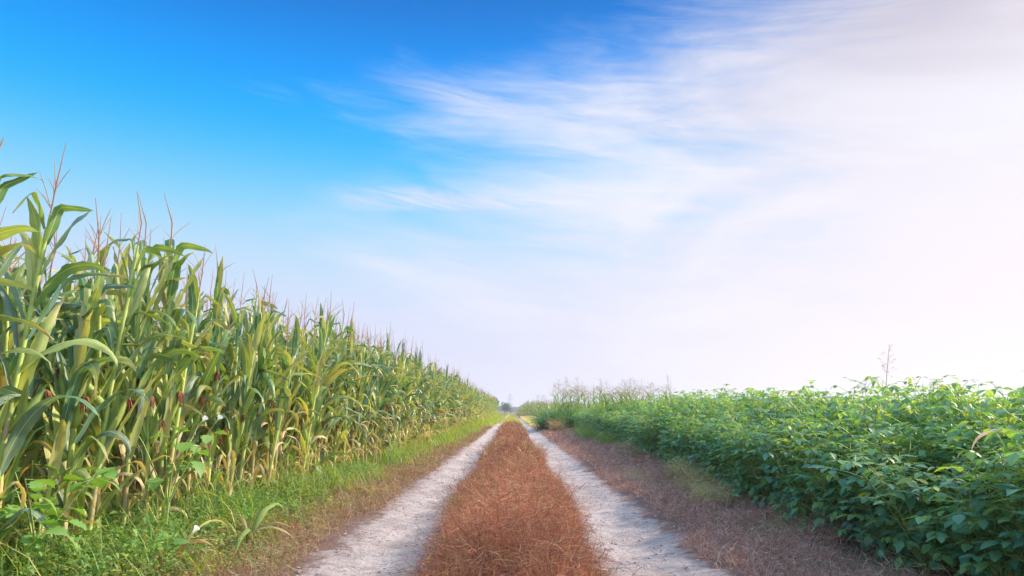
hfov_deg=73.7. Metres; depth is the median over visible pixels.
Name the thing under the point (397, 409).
corn plant
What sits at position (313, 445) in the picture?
corn plant
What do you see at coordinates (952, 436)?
soybean plant
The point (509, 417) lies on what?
strip grass
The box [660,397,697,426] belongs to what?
soybean plant
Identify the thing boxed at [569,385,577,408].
seeding grass
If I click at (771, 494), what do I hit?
soybean plant
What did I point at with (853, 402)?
soybean plant
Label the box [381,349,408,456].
corn plant
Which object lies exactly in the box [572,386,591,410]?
seeding grass
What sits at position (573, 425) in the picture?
weed clump
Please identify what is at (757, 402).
soybean plant
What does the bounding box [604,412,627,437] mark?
soybean plant
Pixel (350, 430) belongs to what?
corn plant
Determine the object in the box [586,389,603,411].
seeding grass
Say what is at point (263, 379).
corn plant
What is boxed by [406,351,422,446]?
corn plant
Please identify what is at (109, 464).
corn plant
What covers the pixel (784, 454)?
soybean plant
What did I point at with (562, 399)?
seeding grass
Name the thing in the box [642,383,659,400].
seeding grass
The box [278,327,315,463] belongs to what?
corn plant
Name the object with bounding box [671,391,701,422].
soybean plant
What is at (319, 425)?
corn plant
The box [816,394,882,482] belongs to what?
soybean plant
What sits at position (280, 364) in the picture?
corn plant
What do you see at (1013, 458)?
soybean field
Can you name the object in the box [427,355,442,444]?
corn plant
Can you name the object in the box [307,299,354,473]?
corn plant
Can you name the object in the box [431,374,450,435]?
corn plant
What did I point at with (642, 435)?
soybean plant
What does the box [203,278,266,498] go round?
corn plant
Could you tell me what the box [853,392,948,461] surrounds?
soybean plant
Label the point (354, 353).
corn plant
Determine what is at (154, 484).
thorn apple
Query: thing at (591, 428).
feathery weed
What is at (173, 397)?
corn plant
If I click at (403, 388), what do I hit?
corn plant
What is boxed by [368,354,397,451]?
corn plant
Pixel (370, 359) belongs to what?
corn plant
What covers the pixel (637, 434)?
soybean plant
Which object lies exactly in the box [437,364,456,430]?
corn plant
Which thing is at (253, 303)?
corn plant
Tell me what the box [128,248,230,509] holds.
corn plant
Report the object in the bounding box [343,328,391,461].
corn plant
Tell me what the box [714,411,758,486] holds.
soybean plant
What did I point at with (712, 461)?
soybean plant
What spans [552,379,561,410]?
seeding grass
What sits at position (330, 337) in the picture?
corn plant
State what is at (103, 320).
corn plant
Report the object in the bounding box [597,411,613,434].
soybean plant
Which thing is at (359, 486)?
dry corn leaves
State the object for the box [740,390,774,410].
soybean plant
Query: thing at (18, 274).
corn plant
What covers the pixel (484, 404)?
corn field
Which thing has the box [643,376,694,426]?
seeding grass
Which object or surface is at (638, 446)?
feathery weed
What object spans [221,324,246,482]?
corn plant
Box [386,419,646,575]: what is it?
dead grass
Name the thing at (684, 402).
soybean plant
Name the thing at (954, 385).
soybean plant
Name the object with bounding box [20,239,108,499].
corn plant
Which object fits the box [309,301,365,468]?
corn plant
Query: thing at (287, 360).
corn plant
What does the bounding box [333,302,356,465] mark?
corn plant
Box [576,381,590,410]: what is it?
seeding grass
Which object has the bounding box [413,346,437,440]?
corn plant
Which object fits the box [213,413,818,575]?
dirt road
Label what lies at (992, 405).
soybean plant
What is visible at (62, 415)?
corn plant
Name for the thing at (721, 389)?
soybean plant
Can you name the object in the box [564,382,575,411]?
seeding grass
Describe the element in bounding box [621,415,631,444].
soybean plant
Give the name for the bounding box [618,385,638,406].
seeding grass
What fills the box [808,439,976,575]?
soybean plant
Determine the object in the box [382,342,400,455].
corn plant
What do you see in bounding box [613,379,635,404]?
seeding grass
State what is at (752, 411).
soybean plant
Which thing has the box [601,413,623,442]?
soybean plant
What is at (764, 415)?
soybean plant
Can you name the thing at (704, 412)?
soybean plant
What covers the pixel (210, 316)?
corn plant
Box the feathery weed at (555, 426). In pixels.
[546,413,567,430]
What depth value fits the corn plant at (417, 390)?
16.52 m
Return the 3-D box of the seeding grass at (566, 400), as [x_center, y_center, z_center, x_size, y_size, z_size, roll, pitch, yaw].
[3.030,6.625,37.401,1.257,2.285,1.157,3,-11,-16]
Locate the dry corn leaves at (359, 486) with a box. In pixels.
[350,485,388,494]
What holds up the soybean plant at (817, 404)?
on the ground at (848, 544)
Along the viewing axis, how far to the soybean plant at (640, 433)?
14.19 m
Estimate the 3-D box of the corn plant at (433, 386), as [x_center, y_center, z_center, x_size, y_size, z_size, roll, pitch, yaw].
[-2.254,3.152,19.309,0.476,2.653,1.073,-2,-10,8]
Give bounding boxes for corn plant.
[0,137,53,373]
[0,144,131,551]
[0,206,35,360]
[0,232,103,535]
[0,237,35,559]
[0,237,62,557]
[0,238,59,425]
[0,254,47,474]
[1,250,74,523]
[3,250,102,523]
[3,260,122,522]
[18,262,108,493]
[19,220,118,557]
[19,223,147,555]
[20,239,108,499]
[29,198,162,546]
[39,278,101,483]
[47,193,189,545]
[63,221,132,523]
[85,295,109,511]
[90,273,135,507]
[92,194,203,543]
[101,213,155,517]
[101,231,210,524]
[105,288,159,514]
[116,301,141,493]
[118,194,229,527]
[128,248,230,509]
[131,284,162,509]
[133,255,226,499]
[136,267,203,482]
[140,274,233,513]
[140,304,162,505]
[156,275,223,500]
[164,299,238,528]
[178,294,208,487]
[181,280,209,496]
[183,305,256,506]
[193,245,233,501]
[198,270,235,485]
[201,270,253,477]
[201,283,238,480]
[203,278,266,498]
[216,274,294,491]
[221,271,279,479]
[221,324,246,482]
[223,278,268,500]
[227,285,306,493]
[234,293,282,477]
[237,307,295,480]
[237,317,311,482]
[240,302,311,489]
[245,308,308,464]
[247,294,280,469]
[247,304,308,490]
[253,291,291,479]
[263,307,321,481]
[273,297,300,420]
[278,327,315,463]
[279,320,327,477]
[282,302,349,482]
[282,314,317,463]
[284,295,345,479]
[285,325,302,468]
[289,294,317,461]
[289,326,295,460]
[292,304,362,474]
[293,341,357,482]
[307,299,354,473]
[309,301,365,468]
[313,332,365,467]
[320,314,337,446]
[322,310,354,451]
[325,331,353,474]
[327,329,362,462]
[331,325,372,467]
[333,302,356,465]
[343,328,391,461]
[345,323,379,462]
[346,336,379,466]
[349,331,379,448]
[351,335,384,463]
[353,321,369,464]
[362,333,386,455]
[366,328,386,454]
[367,336,408,451]
[367,337,393,461]
[368,332,400,460]
[368,346,399,462]
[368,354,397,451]
[381,323,393,464]
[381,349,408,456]
[381,349,415,442]
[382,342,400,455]
[390,334,416,452]
[391,338,409,450]
[391,345,414,447]
[391,354,423,448]
[392,347,420,443]
[401,350,425,437]
[402,335,415,449]
[404,350,423,447]
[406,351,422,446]
[410,345,423,435]
[410,358,428,435]
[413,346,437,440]
[413,353,432,438]
[413,360,430,444]
[414,354,430,431]
[414,361,435,436]
[417,362,434,441]
[417,371,425,436]
[418,366,438,441]
[424,360,447,434]
[424,361,435,443]
[424,377,436,435]
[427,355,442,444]
[427,360,443,444]
[427,370,441,438]
[427,377,445,444]
[431,357,444,439]
[431,362,446,429]
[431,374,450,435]
[435,370,451,442]
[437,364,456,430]
[438,369,448,430]
[441,364,450,435]
[443,370,453,431]
[445,373,456,431]
[445,384,460,430]
[448,375,460,425]
[448,378,460,430]
[449,364,461,425]
[449,371,463,432]
[453,379,463,425]
[458,378,469,424]
[459,376,471,426]
[462,383,470,419]
[464,372,470,426]
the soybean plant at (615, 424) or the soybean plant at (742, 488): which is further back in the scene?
the soybean plant at (615, 424)
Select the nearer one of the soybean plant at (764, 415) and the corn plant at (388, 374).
the soybean plant at (764, 415)
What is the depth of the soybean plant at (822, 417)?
6.41 m
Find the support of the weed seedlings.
on the ground at (848, 544)
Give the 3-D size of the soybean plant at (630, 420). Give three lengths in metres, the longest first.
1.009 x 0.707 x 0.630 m
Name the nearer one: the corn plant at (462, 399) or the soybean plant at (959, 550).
the soybean plant at (959, 550)
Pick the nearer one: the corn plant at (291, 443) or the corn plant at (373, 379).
the corn plant at (291, 443)
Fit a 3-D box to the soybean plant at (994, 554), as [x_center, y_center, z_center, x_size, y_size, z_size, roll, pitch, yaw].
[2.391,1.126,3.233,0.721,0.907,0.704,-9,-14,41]
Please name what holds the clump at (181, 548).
on the ground at (848, 544)
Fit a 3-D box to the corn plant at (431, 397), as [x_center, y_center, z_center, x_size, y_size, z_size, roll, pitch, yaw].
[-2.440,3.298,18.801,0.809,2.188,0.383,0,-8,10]
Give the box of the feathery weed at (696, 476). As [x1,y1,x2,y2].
[671,460,724,490]
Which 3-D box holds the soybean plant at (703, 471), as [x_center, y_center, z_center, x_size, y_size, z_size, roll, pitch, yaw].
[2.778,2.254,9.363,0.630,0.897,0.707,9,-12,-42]
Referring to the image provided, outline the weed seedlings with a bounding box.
[615,440,989,572]
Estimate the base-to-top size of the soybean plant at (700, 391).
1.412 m
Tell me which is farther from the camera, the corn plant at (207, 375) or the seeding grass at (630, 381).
the seeding grass at (630, 381)
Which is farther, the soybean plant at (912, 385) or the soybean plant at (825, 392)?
the soybean plant at (825, 392)
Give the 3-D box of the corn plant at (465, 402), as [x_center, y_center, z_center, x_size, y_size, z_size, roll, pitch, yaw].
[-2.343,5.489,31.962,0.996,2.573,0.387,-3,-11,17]
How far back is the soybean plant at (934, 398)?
5.28 m
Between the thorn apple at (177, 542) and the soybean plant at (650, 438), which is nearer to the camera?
the thorn apple at (177, 542)
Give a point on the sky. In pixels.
(703, 195)
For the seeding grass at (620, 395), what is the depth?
24.13 m
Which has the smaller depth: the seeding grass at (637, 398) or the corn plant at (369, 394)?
the corn plant at (369, 394)
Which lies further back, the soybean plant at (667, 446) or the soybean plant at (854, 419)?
the soybean plant at (667, 446)
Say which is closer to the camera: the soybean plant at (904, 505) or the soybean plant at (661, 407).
the soybean plant at (904, 505)
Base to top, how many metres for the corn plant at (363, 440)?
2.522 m
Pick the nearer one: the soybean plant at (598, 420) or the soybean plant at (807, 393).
the soybean plant at (807, 393)
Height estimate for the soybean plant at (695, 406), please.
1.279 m
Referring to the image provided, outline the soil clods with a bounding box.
[257,448,755,575]
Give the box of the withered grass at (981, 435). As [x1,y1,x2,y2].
[972,429,1022,536]
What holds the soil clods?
on the dirt road
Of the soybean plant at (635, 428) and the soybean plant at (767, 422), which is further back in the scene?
the soybean plant at (635, 428)
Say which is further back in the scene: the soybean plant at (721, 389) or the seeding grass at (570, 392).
the seeding grass at (570, 392)
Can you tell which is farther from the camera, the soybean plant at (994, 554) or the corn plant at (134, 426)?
the corn plant at (134, 426)
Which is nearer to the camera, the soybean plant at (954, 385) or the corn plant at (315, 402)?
the soybean plant at (954, 385)
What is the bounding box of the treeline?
[498,406,517,411]
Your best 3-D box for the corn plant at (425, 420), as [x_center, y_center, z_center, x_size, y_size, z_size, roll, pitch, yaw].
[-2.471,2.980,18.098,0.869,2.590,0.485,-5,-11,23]
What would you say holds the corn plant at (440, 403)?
on the ground at (848, 544)
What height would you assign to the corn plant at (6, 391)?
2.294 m
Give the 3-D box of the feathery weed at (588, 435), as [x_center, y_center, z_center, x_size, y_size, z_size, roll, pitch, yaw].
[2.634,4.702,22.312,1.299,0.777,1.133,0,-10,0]
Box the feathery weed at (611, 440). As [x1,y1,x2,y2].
[593,429,619,445]
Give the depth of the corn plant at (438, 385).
20.89 m
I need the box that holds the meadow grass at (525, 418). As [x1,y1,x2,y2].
[497,413,538,426]
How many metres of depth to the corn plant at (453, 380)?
26.02 m
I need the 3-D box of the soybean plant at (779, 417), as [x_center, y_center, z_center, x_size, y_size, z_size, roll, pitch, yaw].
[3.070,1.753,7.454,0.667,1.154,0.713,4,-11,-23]
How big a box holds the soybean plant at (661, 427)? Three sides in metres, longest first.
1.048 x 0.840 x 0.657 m
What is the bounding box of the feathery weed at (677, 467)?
[661,454,702,478]
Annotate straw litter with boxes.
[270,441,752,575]
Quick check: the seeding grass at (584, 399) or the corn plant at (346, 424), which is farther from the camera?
the seeding grass at (584, 399)
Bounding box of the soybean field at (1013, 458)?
[572,384,1023,552]
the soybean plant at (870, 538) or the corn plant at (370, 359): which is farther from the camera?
the corn plant at (370, 359)
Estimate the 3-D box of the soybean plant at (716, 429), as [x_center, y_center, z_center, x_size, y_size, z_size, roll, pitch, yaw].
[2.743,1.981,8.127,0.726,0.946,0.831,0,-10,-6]
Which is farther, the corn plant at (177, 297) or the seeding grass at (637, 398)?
the seeding grass at (637, 398)
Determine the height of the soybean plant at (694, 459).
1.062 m
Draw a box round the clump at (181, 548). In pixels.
[139,519,242,572]
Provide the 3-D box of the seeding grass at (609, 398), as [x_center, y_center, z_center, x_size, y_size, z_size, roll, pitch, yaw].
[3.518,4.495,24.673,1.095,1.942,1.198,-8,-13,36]
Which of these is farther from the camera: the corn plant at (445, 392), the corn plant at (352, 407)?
the corn plant at (445, 392)
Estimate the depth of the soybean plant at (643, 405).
16.81 m
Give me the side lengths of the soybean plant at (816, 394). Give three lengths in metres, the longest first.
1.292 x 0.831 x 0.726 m
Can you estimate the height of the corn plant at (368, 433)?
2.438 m
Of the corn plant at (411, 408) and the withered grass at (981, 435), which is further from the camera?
the corn plant at (411, 408)
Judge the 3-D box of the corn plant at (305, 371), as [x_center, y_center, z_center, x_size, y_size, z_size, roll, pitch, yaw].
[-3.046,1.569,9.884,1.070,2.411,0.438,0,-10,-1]
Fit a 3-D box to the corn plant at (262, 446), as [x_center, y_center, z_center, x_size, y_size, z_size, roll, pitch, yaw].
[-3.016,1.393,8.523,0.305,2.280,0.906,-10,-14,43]
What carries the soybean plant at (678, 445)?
on the ground at (848, 544)
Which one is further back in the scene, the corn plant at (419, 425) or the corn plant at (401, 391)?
the corn plant at (419, 425)
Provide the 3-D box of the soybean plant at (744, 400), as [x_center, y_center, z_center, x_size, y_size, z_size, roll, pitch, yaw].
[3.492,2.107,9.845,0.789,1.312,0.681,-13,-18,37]
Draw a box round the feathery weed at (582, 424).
[569,417,592,435]
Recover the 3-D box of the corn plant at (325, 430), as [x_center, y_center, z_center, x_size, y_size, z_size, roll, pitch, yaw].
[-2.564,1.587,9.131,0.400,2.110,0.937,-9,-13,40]
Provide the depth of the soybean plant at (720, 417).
9.32 m
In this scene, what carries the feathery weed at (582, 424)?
on the ground at (848, 544)
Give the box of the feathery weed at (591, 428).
[580,419,598,436]
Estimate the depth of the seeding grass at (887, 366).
7.46 m
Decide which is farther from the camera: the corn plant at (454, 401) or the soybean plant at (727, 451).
the corn plant at (454, 401)
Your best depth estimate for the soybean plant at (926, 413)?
5.39 m
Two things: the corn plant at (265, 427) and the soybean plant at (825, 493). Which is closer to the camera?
the soybean plant at (825, 493)
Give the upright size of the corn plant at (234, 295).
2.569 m
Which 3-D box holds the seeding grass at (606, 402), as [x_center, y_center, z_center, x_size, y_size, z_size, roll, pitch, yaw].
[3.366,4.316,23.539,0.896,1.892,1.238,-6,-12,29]
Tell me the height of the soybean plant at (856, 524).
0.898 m
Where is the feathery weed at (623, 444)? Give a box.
[612,435,635,452]
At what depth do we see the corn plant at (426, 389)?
17.50 m
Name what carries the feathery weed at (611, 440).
on the ground at (848, 544)
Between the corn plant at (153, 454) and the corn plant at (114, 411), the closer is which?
the corn plant at (114, 411)
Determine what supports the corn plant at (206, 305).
on the ground at (848, 544)
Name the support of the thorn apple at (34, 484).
on the ground at (848, 544)
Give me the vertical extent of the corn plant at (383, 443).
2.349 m
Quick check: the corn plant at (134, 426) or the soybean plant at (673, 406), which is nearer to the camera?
the corn plant at (134, 426)
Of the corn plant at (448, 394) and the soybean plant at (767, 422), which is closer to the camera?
the soybean plant at (767, 422)
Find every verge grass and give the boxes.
[0,411,504,575]
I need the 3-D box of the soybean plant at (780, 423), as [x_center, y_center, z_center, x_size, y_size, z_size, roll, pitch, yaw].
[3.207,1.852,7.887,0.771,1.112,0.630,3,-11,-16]
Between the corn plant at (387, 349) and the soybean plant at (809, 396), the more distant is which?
the corn plant at (387, 349)
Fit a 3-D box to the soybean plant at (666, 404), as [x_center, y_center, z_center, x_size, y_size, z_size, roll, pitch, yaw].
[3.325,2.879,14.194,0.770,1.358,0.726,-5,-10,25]
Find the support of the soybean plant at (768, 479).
on the ground at (848, 544)
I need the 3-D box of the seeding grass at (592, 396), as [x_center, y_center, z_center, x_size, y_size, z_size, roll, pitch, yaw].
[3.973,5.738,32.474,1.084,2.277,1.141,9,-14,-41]
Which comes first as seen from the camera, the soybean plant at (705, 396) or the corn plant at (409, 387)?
the soybean plant at (705, 396)
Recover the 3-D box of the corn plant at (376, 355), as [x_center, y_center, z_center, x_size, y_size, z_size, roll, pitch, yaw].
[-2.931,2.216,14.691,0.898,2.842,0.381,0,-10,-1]
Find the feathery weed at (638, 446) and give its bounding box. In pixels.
[623,438,648,455]
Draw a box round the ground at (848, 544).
[8,412,1023,575]
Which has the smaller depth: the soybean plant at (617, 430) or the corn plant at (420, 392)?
the corn plant at (420, 392)
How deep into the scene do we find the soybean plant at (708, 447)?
8.45 m
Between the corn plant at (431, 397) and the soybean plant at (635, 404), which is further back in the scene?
the corn plant at (431, 397)
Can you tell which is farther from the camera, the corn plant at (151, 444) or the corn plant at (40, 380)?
the corn plant at (151, 444)
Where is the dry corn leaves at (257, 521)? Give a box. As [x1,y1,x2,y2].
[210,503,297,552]
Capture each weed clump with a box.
[526,409,551,422]
[526,413,560,430]
[529,408,569,429]
[534,406,573,425]
[539,404,578,429]
[549,406,580,427]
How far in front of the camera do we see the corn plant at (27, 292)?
5.48 m
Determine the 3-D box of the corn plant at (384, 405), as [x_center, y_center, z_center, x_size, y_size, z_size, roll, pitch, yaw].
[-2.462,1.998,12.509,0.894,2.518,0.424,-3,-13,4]
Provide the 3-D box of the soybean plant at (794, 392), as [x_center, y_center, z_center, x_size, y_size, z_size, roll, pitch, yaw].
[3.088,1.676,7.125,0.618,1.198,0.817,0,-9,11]
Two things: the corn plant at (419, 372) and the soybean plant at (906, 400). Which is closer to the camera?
the soybean plant at (906, 400)
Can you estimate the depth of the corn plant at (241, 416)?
6.32 m
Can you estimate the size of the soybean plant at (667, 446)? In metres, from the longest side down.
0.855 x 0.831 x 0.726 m
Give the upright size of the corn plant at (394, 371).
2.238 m
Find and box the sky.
[0,0,1023,406]
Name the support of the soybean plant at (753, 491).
on the ground at (848, 544)
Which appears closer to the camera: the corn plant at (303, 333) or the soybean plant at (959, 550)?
the soybean plant at (959, 550)
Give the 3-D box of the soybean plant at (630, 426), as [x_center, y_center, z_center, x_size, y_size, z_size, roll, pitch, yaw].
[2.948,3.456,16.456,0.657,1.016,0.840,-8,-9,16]
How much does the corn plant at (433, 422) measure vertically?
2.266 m
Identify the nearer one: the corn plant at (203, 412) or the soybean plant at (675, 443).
the corn plant at (203, 412)
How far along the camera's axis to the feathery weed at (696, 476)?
8.56 m
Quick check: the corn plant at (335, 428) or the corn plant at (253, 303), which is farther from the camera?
the corn plant at (335, 428)
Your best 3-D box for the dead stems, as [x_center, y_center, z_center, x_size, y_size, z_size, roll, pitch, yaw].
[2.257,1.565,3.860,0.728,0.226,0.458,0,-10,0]
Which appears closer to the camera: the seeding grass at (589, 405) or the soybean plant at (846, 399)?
the soybean plant at (846, 399)
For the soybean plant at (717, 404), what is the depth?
10.74 m
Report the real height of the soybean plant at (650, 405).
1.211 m
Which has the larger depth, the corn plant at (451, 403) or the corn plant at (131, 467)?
the corn plant at (451, 403)
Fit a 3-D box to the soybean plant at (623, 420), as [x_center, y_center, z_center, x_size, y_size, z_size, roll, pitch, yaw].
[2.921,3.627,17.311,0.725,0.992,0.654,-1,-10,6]
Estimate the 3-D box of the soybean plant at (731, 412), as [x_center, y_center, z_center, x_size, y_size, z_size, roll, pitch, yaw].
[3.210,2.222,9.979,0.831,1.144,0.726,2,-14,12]
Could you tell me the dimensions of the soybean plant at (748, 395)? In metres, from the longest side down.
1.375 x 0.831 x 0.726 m
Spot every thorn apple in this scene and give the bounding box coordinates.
[0,465,120,574]
[4,455,97,560]
[114,414,227,530]
[121,525,199,568]
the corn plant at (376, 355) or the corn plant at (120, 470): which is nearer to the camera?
the corn plant at (120, 470)
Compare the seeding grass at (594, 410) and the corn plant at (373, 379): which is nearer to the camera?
the corn plant at (373, 379)
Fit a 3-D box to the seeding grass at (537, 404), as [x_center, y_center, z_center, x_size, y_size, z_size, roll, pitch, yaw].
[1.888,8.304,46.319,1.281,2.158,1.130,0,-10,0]
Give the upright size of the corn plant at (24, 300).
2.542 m
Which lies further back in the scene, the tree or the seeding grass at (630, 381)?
the tree
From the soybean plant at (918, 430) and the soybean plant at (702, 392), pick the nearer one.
the soybean plant at (918, 430)
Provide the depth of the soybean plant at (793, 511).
5.68 m
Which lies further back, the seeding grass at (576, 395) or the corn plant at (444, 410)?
the seeding grass at (576, 395)
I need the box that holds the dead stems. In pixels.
[839,540,963,575]
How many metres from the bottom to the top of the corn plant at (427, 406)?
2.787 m
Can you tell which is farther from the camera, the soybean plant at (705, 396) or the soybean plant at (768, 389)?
the soybean plant at (705, 396)
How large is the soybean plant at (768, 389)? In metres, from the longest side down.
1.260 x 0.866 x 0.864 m
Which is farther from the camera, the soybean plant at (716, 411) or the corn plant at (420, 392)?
the corn plant at (420, 392)
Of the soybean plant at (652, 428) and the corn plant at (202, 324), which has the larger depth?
the soybean plant at (652, 428)
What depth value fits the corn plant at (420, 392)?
17.05 m
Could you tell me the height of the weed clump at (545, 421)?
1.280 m
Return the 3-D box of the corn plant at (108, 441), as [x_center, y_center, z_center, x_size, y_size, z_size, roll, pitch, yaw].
[-2.861,0.604,4.713,0.440,2.482,0.893,-4,-11,20]
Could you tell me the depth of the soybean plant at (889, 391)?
6.81 m
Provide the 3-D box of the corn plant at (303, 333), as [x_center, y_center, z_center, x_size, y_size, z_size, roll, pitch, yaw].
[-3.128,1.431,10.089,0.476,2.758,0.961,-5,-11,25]
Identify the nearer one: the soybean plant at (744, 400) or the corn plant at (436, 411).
the soybean plant at (744, 400)
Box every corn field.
[9,249,498,508]
[516,399,604,415]
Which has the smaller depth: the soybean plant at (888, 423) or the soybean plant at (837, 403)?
the soybean plant at (888, 423)
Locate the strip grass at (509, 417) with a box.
[502,414,522,424]
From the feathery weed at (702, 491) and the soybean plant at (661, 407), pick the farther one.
the soybean plant at (661, 407)
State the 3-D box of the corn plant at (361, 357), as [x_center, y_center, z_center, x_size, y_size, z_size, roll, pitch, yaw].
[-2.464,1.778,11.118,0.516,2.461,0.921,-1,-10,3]
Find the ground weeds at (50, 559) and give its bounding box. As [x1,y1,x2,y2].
[0,455,382,575]
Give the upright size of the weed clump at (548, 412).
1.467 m
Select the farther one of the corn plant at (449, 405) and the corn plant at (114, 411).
the corn plant at (449, 405)
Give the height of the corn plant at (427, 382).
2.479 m
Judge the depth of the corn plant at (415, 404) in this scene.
15.62 m
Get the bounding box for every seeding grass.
[533,395,542,411]
[539,396,551,412]
[548,390,559,408]
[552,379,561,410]
[552,383,572,412]
[561,388,574,408]
[564,375,575,415]
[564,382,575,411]
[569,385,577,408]
[572,377,580,410]
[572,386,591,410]
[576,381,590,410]
[576,389,595,411]
[584,386,597,408]
[585,384,612,414]
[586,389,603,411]
[590,379,605,410]
[596,386,615,407]
[597,387,616,415]
[599,387,626,411]
[609,383,628,410]
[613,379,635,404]
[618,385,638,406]
[624,381,645,400]
[625,379,636,402]
[626,387,649,405]
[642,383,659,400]
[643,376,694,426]
[876,343,895,403]
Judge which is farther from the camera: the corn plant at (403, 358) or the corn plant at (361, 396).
the corn plant at (403, 358)
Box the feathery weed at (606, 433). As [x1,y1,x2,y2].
[595,420,613,440]
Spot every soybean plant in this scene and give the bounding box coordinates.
[577,411,590,427]
[589,411,606,434]
[595,412,613,432]
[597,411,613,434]
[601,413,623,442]
[604,403,619,417]
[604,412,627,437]
[608,410,630,442]
[609,416,624,439]
[612,411,630,446]
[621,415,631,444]
[622,412,637,450]
[623,409,636,444]
[626,410,645,448]
[628,410,648,447]
[631,400,655,416]
[632,398,657,414]
[633,401,662,417]
[633,406,667,454]
[633,407,669,457]
[633,415,654,451]
[636,412,666,454]
[637,418,665,456]
[639,410,667,455]
[650,397,684,450]
[652,406,685,454]
[653,419,682,464]
[655,394,676,418]
[656,408,688,461]
[658,413,698,465]
[658,415,685,464]
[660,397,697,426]
[663,414,703,471]
[665,393,688,449]
[666,421,699,462]
[669,413,707,473]
[670,395,714,421]
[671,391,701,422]
[671,412,709,462]
[674,397,708,424]
[675,394,703,448]
[675,417,727,481]
[684,390,712,409]
[686,407,730,471]
[687,418,727,479]
[687,422,716,474]
[691,389,711,403]
[691,403,720,432]
[693,395,728,423]
[697,403,722,420]
[697,413,759,482]
[697,421,739,478]
[698,398,733,422]
[699,414,762,483]
[704,421,775,496]
[706,394,772,437]
[708,392,739,415]
[708,402,748,443]
[710,388,735,404]
[710,404,755,424]
[711,389,738,403]
[712,399,742,416]
[713,388,736,403]
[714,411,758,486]
[715,421,780,505]
[719,417,782,505]
[728,405,773,474]
[733,390,768,432]
[734,396,779,475]
[736,388,761,408]
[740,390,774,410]
[741,393,797,485]
[744,387,785,417]
[746,396,806,490]
[746,410,837,524]
[747,418,836,510]
[753,388,815,432]
[758,418,824,512]
[759,390,835,494]
[761,401,838,505]
[763,400,813,484]
[771,426,901,535]
[772,385,836,496]
[774,406,852,534]
[777,391,825,464]
[785,390,822,405]
[787,380,842,436]
[787,397,867,507]
[789,386,840,408]
[797,393,844,455]
[802,398,902,523]
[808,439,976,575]
[810,396,865,455]
[812,405,911,515]
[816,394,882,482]
[819,376,887,506]
[819,427,954,556]
[824,423,916,551]
[833,390,864,430]
[842,376,901,425]
[845,388,945,481]
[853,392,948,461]
[853,405,947,532]
[865,442,970,566]
[866,386,925,461]
[875,376,959,460]
[882,392,1005,551]
[888,381,988,466]
[890,390,1005,542]
[891,374,995,505]
[897,395,995,516]
[902,453,1023,575]
[907,379,1013,538]
[914,451,1023,575]
[917,383,1005,436]
[922,390,1015,493]
[933,420,1023,574]
[933,428,1023,571]
[944,381,1023,537]
[970,390,1023,563]
[1006,386,1023,435]
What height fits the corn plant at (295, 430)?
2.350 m
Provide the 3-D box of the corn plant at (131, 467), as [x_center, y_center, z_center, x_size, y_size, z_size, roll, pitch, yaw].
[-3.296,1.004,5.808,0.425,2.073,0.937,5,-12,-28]
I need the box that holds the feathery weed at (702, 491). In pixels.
[683,473,743,506]
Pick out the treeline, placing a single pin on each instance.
(513, 409)
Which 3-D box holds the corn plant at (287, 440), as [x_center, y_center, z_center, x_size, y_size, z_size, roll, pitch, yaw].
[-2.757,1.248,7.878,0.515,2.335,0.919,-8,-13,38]
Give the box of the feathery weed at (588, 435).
[575,423,601,440]
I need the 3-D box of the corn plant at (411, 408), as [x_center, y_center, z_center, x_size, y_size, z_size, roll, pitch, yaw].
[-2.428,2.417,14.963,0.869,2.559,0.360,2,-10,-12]
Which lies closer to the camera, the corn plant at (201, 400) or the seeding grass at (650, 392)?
the corn plant at (201, 400)
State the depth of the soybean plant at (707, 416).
10.95 m
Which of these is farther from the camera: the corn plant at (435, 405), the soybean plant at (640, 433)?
the corn plant at (435, 405)
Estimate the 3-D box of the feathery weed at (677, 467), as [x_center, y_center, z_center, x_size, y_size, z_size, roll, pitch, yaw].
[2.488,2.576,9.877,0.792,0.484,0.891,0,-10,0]
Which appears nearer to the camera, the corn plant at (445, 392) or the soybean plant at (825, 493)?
the soybean plant at (825, 493)
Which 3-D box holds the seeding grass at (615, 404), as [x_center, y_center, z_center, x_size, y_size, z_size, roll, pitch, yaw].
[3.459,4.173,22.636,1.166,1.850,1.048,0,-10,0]
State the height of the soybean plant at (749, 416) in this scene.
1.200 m
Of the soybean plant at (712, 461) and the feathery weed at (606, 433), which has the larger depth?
the feathery weed at (606, 433)
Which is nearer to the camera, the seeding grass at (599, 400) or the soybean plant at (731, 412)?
the soybean plant at (731, 412)
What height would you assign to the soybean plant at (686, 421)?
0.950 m
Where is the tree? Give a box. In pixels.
[500,402,511,413]
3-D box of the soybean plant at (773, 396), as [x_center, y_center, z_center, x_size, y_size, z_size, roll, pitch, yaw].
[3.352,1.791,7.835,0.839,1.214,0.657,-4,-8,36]
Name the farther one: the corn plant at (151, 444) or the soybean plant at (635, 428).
the soybean plant at (635, 428)
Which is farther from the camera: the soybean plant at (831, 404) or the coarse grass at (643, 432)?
the coarse grass at (643, 432)
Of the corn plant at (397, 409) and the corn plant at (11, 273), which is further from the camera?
the corn plant at (397, 409)
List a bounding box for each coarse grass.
[612,418,701,451]
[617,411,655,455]
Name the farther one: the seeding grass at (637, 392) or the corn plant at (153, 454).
the seeding grass at (637, 392)
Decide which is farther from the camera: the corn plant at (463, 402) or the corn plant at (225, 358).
the corn plant at (463, 402)

